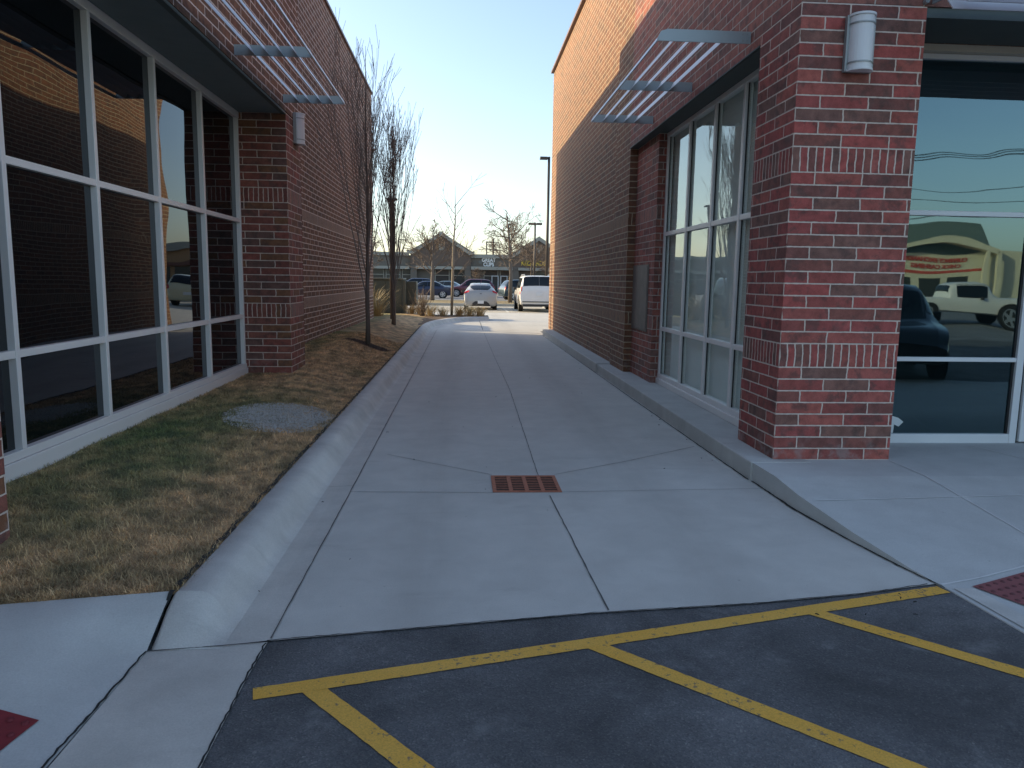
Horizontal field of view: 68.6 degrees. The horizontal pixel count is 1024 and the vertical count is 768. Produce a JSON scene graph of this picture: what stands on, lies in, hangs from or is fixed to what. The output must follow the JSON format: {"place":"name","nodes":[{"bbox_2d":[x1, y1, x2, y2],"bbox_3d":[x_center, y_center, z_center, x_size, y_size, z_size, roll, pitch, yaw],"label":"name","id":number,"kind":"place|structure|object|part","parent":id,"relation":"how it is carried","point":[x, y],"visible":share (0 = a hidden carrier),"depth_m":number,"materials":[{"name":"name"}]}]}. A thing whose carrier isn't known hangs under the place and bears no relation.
{"place":"outdoors","nodes":[
{"label":"outdoors","id":0,"kind":"place"},
{"bbox_2d":[0,591,168,767],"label":"sidewalk","id":1,"kind":"structure","parent":0,"point":[66,665],"depth_m":3.06,"materials":[{"name":"concrete"}]},
{"bbox_2d":[0,709,38,749],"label":"tactile pad","id":2,"kind":"object","parent":1,"relation":"on","point":[13,726],"visible":1,"depth_m":2.67,"materials":[{"name":"red plastic"}]},
{"bbox_2d":[0,313,425,604],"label":"lawn","id":3,"kind":"structure","parent":0,"point":[404,329],"depth_m":5.25,"materials":[{"name":"plant"}]},
{"bbox_2d":[309,7,415,344],"bbox_3d":[-2.952,-3.825,14.611,2.125,6.340,2.106,0,8,-4],"label":"bare tree","id":4,"kind":"object","parent":3,"relation":"on","point":[372,176],"visible":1,"depth_m":14.57,"materials":[{"name":"brown plant"}]},
{"bbox_2d":[358,87,422,324],"bbox_3d":[-3.535,-4.975,21.200,2.063,6.873,2.176,0,8,-4],"label":"bare tree","id":5,"kind":"object","parent":3,"relation":"on","point":[391,187],"visible":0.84,"depth_m":21.13,"materials":[{"name":"brown plant"}]},
{"bbox_2d":[408,288,433,315],"bbox_3d":[-3.547,-3.235,29.621,1.160,1.183,0.826,7,10,35],"label":"bare shrub","id":6,"kind":"object","parent":3,"relation":"on","point":[422,306],"visible":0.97,"depth_m":29.66,"materials":[{"name":"beige plant"}]},
{"bbox_2d":[222,402,334,432],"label":"gravel","id":7,"kind":"structure","parent":0,"point":[274,426],"depth_m":7.69,"materials":[{"name":"grey gravel"}]},
{"bbox_2d":[46,293,542,767],"bbox_3d":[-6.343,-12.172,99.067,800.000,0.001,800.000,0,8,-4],"label":"ground","id":8,"kind":"structure","parent":0,"point":[500,298],"depth_m":3.52,"materials":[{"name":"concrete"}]},
{"bbox_2d":[0,0,373,543],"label":"brick building","id":9,"kind":"structure","parent":8,"relation":"on","point":[175,229],"depth_m":7.36,"materials":[{"name":"brick"}]},
{"bbox_2d":[204,0,344,103],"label":"sunshade","id":10,"kind":"object","parent":9,"relation":"attached to","point":[261,49],"visible":1,"depth_m":7.90,"materials":[{"name":"paint"}]},
{"bbox_2d":[293,112,305,145],"bbox_3d":[-3.021,-3.629,10.703,0.146,0.424,0.230,0,8,-4],"label":"wall lamp","id":11,"kind":"object","parent":9,"relation":"attached to","point":[298,130],"visible":1,"depth_m":10.62,"materials":[{"name":"metal"}]},
{"bbox_2d":[151,317,488,649],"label":"kerb","id":12,"kind":"structure","parent":8,"relation":"on","point":[211,603],"depth_m":4.44,"materials":[{"name":"concrete"}]},
{"bbox_2d":[373,231,383,268],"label":"bare tree","id":13,"kind":"object","parent":8,"relation":"on","point":[375,246],"visible":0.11,"depth_m":58.04,"materials":[{"name":"brown plant"}]},
{"bbox_2d":[408,278,430,282],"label":"minivan","id":14,"kind":"object","parent":8,"relation":"on","point":[418,279],"visible":0.14,"depth_m":76.14,"materials":[{"name":"blue paint"}]},
{"bbox_2d":[418,281,450,297],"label":"sedan","id":15,"kind":"object","parent":8,"relation":"on","point":[442,291],"visible":0.52,"depth_m":63.88,"materials":[{"name":"blue paint"}]},
{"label":"side window","id":16,"kind":"part","parent":15,"relation":"part of","materials":[{"name":"black glass"}]},
{"bbox_2d":[438,281,462,294],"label":"sedan","id":17,"kind":"object","parent":8,"relation":"on","point":[446,283],"visible":0.2,"depth_m":76.61,"materials":[{"name":"grey paint"}]},
{"bbox_2d":[418,314,488,324],"bbox_3d":[-7.327,-2.540,28.264,13.000,0.001,9.300,0,8,-4],"label":"planting bed","id":18,"kind":"object","parent":8,"relation":"on","point":[432,318],"visible":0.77,"depth_m":29.04,"materials":[{"name":"brown soil"}]},
{"bbox_2d":[373,297,398,315],"bbox_3d":[-4.957,-2.900,28.181,2.242,0.860,2.382,0,8,-4],"label":"grass clump","id":19,"kind":"object","parent":18,"relation":"on","point":[378,310],"visible":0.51,"depth_m":28.08,"materials":[{"name":"plant"}]},
{"bbox_2d":[373,286,399,308],"bbox_3d":[-5.498,-3.253,28.984,3.670,1.324,3.328,0,8,-4],"label":"grass clump","id":20,"kind":"object","parent":18,"relation":"on","point":[378,297],"visible":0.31,"depth_m":29.01,"materials":[{"name":"plant"}]},
{"bbox_2d":[386,198,397,318],"bbox_3d":[-3.890,-3.973,24.389,0.360,4.020,0.240,0,8,-4],"label":"lamp post","id":21,"kind":"object","parent":18,"relation":"on","point":[390,272],"visible":0.32,"depth_m":24.43,"materials":[{"name":"brown metal"}]},
{"bbox_2d":[373,278,417,313],"bbox_3d":[-5.015,-3.711,31.587,2.030,1.490,1.700,0,8,-4],"label":"utility cabinet","id":22,"kind":"object","parent":18,"relation":"on","point":[404,286],"visible":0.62,"depth_m":30.88,"materials":[{"name":"metal"}]},
{"bbox_3d":[-5.521,-3.594,30.800,0.620,1.260,0.020,0,8,-4],"label":"door","id":23,"kind":"part","parent":22,"relation":"part of","materials":[{"name":"green paint"}]},
{"bbox_3d":[-4.871,-3.588,30.828,0.600,1.260,0.048,0,8,-4],"label":"door","id":24,"kind":"part","parent":22,"relation":"part of","materials":[{"name":"green paint"}]},
{"bbox_2d":[402,304,416,313],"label":"grass clump","id":25,"kind":"object","parent":18,"relation":"on","point":[410,309],"visible":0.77,"depth_m":30.61,"materials":[{"name":"plant"}]},
{"bbox_2d":[423,304,441,315],"bbox_3d":[-3.291,-2.997,30.038,1.431,0.594,1.538,0,8,-4],"label":"grass clump","id":26,"kind":"object","parent":18,"relation":"on","point":[431,310],"visible":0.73,"depth_m":30.02,"materials":[{"name":"plant"}]},
{"bbox_2d":[435,305,452,315],"bbox_3d":[-2.808,-2.934,30.134,1.276,0.457,1.181,7,10,39],"label":"grass clump","id":27,"kind":"object","parent":18,"relation":"on","point":[443,312],"visible":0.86,"depth_m":30.14,"materials":[{"name":"plant"}]},
{"bbox_2d":[432,174,485,314],"bbox_3d":[-2.198,-5.606,30.345,2.191,5.774,0.917,2,8,6],"label":"bare tree","id":28,"kind":"object","parent":18,"relation":"on","point":[452,275],"visible":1,"depth_m":30.43,"materials":[{"name":"brown plant"}]},
{"bbox_2d":[451,304,467,315],"bbox_3d":[-2.182,-2.984,30.439,1.443,0.492,1.176,0,8,-4],"label":"grass clump","id":29,"kind":"object","parent":18,"relation":"on","point":[459,313],"visible":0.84,"depth_m":30.29,"materials":[{"name":"plant"}]},
{"bbox_2d":[460,305,479,315],"bbox_3d":[-1.765,-2.990,30.425,1.506,0.520,1.446,9,11,44],"label":"grass clump","id":30,"kind":"object","parent":18,"relation":"on","point":[469,312],"visible":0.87,"depth_m":30.28,"materials":[{"name":"plant"}]},
{"bbox_2d":[466,306,487,315],"bbox_3d":[-1.361,-2.952,30.417,1.363,0.460,1.275,0,8,-4],"label":"grass clump","id":31,"kind":"object","parent":18,"relation":"on","point":[480,313],"visible":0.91,"depth_m":30.26,"materials":[{"name":"plant"}]},
{"bbox_2d":[373,231,549,289],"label":"shopping strip","id":32,"kind":"object","parent":8,"relation":"on","point":[493,273],"visible":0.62,"depth_m":108.24,"materials":[{"name":"brown brick"}]},
{"bbox_2d":[373,269,383,277],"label":"shop window","id":33,"kind":"structure","parent":32,"relation":"in","point":[377,273],"depth_m":108.07,"materials":[{"name":"grey glass"}]},
{"bbox_2d":[386,269,399,277],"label":"shop window","id":34,"kind":"structure","parent":32,"relation":"in","point":[387,270],"depth_m":108.21,"materials":[{"name":"grey glass"}]},
{"bbox_2d":[402,269,409,280],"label":"shop window","id":35,"kind":"structure","parent":32,"relation":"in","point":[405,272],"depth_m":108.31,"materials":[{"name":"grey glass"}]},
{"bbox_2d":[435,270,449,281],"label":"shop window","id":36,"kind":"structure","parent":32,"relation":"in","point":[443,275],"depth_m":108.68,"materials":[{"name":"grey glass"}]},
{"bbox_2d":[451,270,464,284],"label":"shop window","id":37,"kind":"structure","parent":32,"relation":"in","point":[459,279],"depth_m":108.87,"materials":[{"name":"black glass"}]},
{"bbox_2d":[484,271,497,281],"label":"shop window","id":38,"kind":"structure","parent":32,"relation":"in","point":[488,274],"depth_m":109.11,"materials":[{"name":"black glass"}]},
{"bbox_2d":[492,276,498,289],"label":"shop door","id":39,"kind":"structure","parent":32,"relation":"in","point":[494,278],"depth_m":109.19,"materials":[{"name":"grey glass"}]},
{"bbox_2d":[500,276,506,285],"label":"shop door","id":40,"kind":"structure","parent":32,"relation":"in","point":[503,278],"depth_m":109.23,"materials":[{"name":"grey glass"}]},
{"bbox_2d":[500,271,508,280],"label":"shop window","id":41,"kind":"structure","parent":32,"relation":"in","point":[502,273],"depth_m":109.22,"materials":[{"name":"grey glass"}]},
{"bbox_2d":[532,271,544,275],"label":"shop window","id":42,"kind":"structure","parent":32,"relation":"in","point":[537,273],"depth_m":109.55,"materials":[{"name":"black glass"}]},
{"bbox_2d":[418,300,513,303],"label":"island turf","id":43,"kind":"structure","parent":8,"relation":"on","point":[459,301],"depth_m":49.95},
{"bbox_2d":[395,219,477,299],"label":"bare tree","id":44,"kind":"object","parent":43,"relation":"on","point":[428,243],"visible":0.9,"depth_m":52.08,"materials":[{"name":"brown plant"}]},
{"bbox_2d":[418,299,513,306],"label":"island kerb","id":45,"kind":"structure","parent":43,"relation":"on","point":[462,304],"depth_m":46.24,"materials":[{"name":"concrete"}]},
{"bbox_2d":[477,199,543,302],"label":"bare tree","id":46,"kind":"object","parent":43,"relation":"on","point":[510,254],"visible":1,"depth_m":49.26,"materials":[{"name":"brown plant"}]},
{"bbox_2d":[462,268,484,278],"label":"bare tree","id":47,"kind":"object","parent":8,"relation":"on","point":[475,272],"visible":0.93,"depth_m":94.69,"materials":[{"name":"brown plant"}]},
{"bbox_2d":[454,279,494,296],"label":"crossover","id":48,"kind":"object","parent":8,"relation":"on","point":[462,286],"visible":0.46,"depth_m":70.00,"materials":[{"name":"red paint"}]},
{"bbox_2d":[462,280,480,285],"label":"side window","id":49,"kind":"structure","parent":48,"relation":"in","point":[467,283],"depth_m":70.03,"materials":[{"name":"black glass"}]},
{"bbox_2d":[498,280,518,299],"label":"crossover","id":50,"kind":"object","parent":8,"relation":"on","point":[503,289],"visible":0.31,"depth_m":61.09,"materials":[{"name":"teal paint"}]},
{"bbox_2d":[512,281,517,286],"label":"side window","id":51,"kind":"structure","parent":50,"relation":"in","point":[514,283],"depth_m":61.08,"materials":[{"name":"black glass"}]},
{"bbox_2d":[484,221,533,269],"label":"bare tree","id":52,"kind":"object","parent":8,"relation":"on","point":[507,248],"visible":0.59,"depth_m":78.59,"materials":[{"name":"brown plant"}]},
{"bbox_2d":[518,241,549,274],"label":"bare tree","id":53,"kind":"object","parent":8,"relation":"on","point":[539,257],"visible":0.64,"depth_m":84.71,"materials":[{"name":"brown plant"}]},
{"bbox_2d":[528,223,541,275],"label":"light pole","id":54,"kind":"object","parent":8,"relation":"on","point":[534,244],"visible":0.69,"depth_m":59.21,"materials":[{"name":"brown metal"}]},
{"bbox_2d":[536,249,549,274],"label":"bare tree","id":55,"kind":"object","parent":8,"relation":"on","point":[542,270],"visible":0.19,"depth_m":89.09,"materials":[{"name":"brown plant"}]},
{"bbox_2d":[543,329,810,479],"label":"ledge kerb","id":56,"kind":"structure","parent":8,"relation":"on","point":[714,434],"depth_m":8.58,"materials":[{"name":"concrete"}]},
{"bbox_2d":[328,0,580,254],"label":"sky","id":57,"kind":"structure","parent":0,"point":[478,72],"materials":[{"name":"blue"}]},
{"bbox_2d":[414,305,548,312],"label":"parking pavement","id":58,"kind":"structure","parent":0,"point":[525,309],"depth_m":41.68,"materials":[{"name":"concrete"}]},
{"bbox_2d":[461,282,497,309],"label":"hatchback","id":59,"kind":"object","parent":58,"relation":"on","point":[480,294],"visible":0.97,"depth_m":40.18,"materials":[{"name":"silver metal"}]},
{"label":"rear window","id":60,"kind":"part","parent":59,"relation":"part of","materials":[{"name":"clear glass"}]},
{"bbox_2d":[513,274,548,310],"bbox_3d":[1.241,-4.971,41.028,2.300,1.992,5.180,0,8,-4],"label":"suv","id":61,"kind":"object","parent":58,"relation":"on","point":[531,291],"visible":0.62,"depth_m":38.56,"materials":[{"name":"white paint"}]},
{"bbox_3d":[1.399,-5.260,38.620,1.646,0.528,0.194,0,8,-4],"label":"rear window","id":62,"kind":"part","parent":61,"relation":"part of","materials":[{"name":"black glass"}]},
{"bbox_2d":[540,156,549,307],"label":"light pole","id":63,"kind":"object","parent":58,"relation":"on","point":[547,216],"visible":0.77,"depth_m":44.41,"materials":[{"name":"brown metal"}]},
{"bbox_2d":[269,312,935,640],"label":"driveway","id":64,"kind":"structure","parent":0,"point":[421,543],"depth_m":5.15,"materials":[{"name":"concrete"}]},
{"bbox_2d":[48,321,468,767],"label":"gutter","id":65,"kind":"object","parent":64,"relation":"on","point":[164,709],"visible":0.91,"depth_m":3.01,"materials":[{"name":"concrete"}]},
{"bbox_2d":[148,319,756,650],"bbox_3d":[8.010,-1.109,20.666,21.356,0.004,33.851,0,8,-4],"label":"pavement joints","id":66,"kind":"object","parent":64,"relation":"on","point":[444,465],"visible":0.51,"depth_m":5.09,"materials":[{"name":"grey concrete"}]},
{"bbox_2d":[41,326,944,767],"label":"kerb joint dirt","id":67,"kind":"structure","parent":64,"relation":"on","point":[229,530],"depth_m":3.88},
{"bbox_2d":[491,475,561,491],"bbox_3d":[0.105,0.798,6.027,0.536,0.006,0.490,0,8,-4],"label":"drain grate","id":68,"kind":"object","parent":64,"relation":"on","point":[524,483],"visible":1,"depth_m":6.01,"materials":[{"name":"metal"}]},
{"bbox_2d":[258,419,917,614],"bbox_3d":[-0.088,0.211,10.195,3.540,0.010,13.327,0,8,-4],"label":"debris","id":69,"kind":"object","parent":64,"relation":"on","point":[815,613],"visible":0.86,"depth_m":3.87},
{"bbox_2d":[201,584,1023,767],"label":"parking lot asphalt","id":70,"kind":"structure","parent":0,"point":[585,708],"depth_m":2.98,"materials":[{"name":"grey asphalt"}]},
{"bbox_2d":[253,586,1023,767],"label":"parking hatching","id":71,"kind":"object","parent":70,"relation":"on","point":[382,742],"visible":1,"depth_m":3.14,"materials":[{"name":"yellow paint"}]},
{"bbox_2d":[752,441,1023,633],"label":"sidewalk","id":72,"kind":"structure","parent":0,"point":[939,537],"depth_m":5.29,"materials":[{"name":"concrete"}]},
{"bbox_2d":[548,0,1023,459],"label":"brick building","id":73,"kind":"structure","parent":72,"relation":"on","point":[781,236],"depth_m":6.93,"materials":[{"name":"brick"}]},
{"bbox_2d":[591,29,750,123],"bbox_3d":[1.642,-3.424,8.634,0.870,0.107,3.607,0,8,-4],"label":"sunshade","id":74,"kind":"object","parent":73,"relation":"attached to","point":[716,37],"visible":1,"depth_m":8.00,"materials":[{"name":"paint"}]},
{"bbox_2d":[655,68,758,426],"bbox_3d":[2.331,-1.503,8.868,0.140,3.541,3.940,0,8,-4],"label":"side window","id":75,"kind":"structure","parent":73,"relation":"in","point":[712,165],"depth_m":8.88,"materials":[{"name":"glass"}]},
{"bbox_2d":[842,10,876,73],"bbox_3d":[2.725,-2.655,5.840,0.230,0.424,0.146,0,8,-4],"label":"wall lamp","id":76,"kind":"object","parent":73,"relation":"attached to","point":[859,41],"visible":1,"depth_m":5.80,"materials":[{"name":"metal"}]},
{"bbox_2d":[891,416,902,432],"bbox_3d":[3.603,0.373,7.114,0.215,0.180,0.003,0,8,-4],"label":"paper sheet","id":77,"kind":"object","parent":73,"relation":"attached to","point":[896,421],"visible":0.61,"depth_m":7.11,"materials":[{"name":"white paper"}]},
{"bbox_2d":[923,0,1023,11],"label":"sunshade","id":78,"kind":"object","parent":73,"relation":"attached to","point":[1006,5],"visible":1,"depth_m":5.71,"materials":[{"name":"paint"}]},
{"bbox_2d":[1016,374,1023,441],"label":"door","id":79,"kind":"structure","parent":73,"relation":"in","point":[1020,431],"depth_m":7.14,"materials":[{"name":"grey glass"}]},
{"bbox_2d":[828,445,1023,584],"bbox_3d":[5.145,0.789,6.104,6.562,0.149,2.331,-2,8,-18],"label":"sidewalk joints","id":80,"kind":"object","parent":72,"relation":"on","point":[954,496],"visible":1,"depth_m":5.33,"materials":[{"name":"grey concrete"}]},
{"bbox_2d":[954,588,1023,627],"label":"sidewalk kerb edge","id":81,"kind":"object","parent":72,"relation":"on","point":[996,606],"visible":1,"depth_m":3.85,"materials":[{"name":"concrete"}]},
{"bbox_2d":[973,572,1023,604],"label":"tactile pad","id":82,"kind":"object","parent":72,"relation":"on","point":[1011,587],"visible":1,"depth_m":4.08,"materials":[{"name":"red plastic"}]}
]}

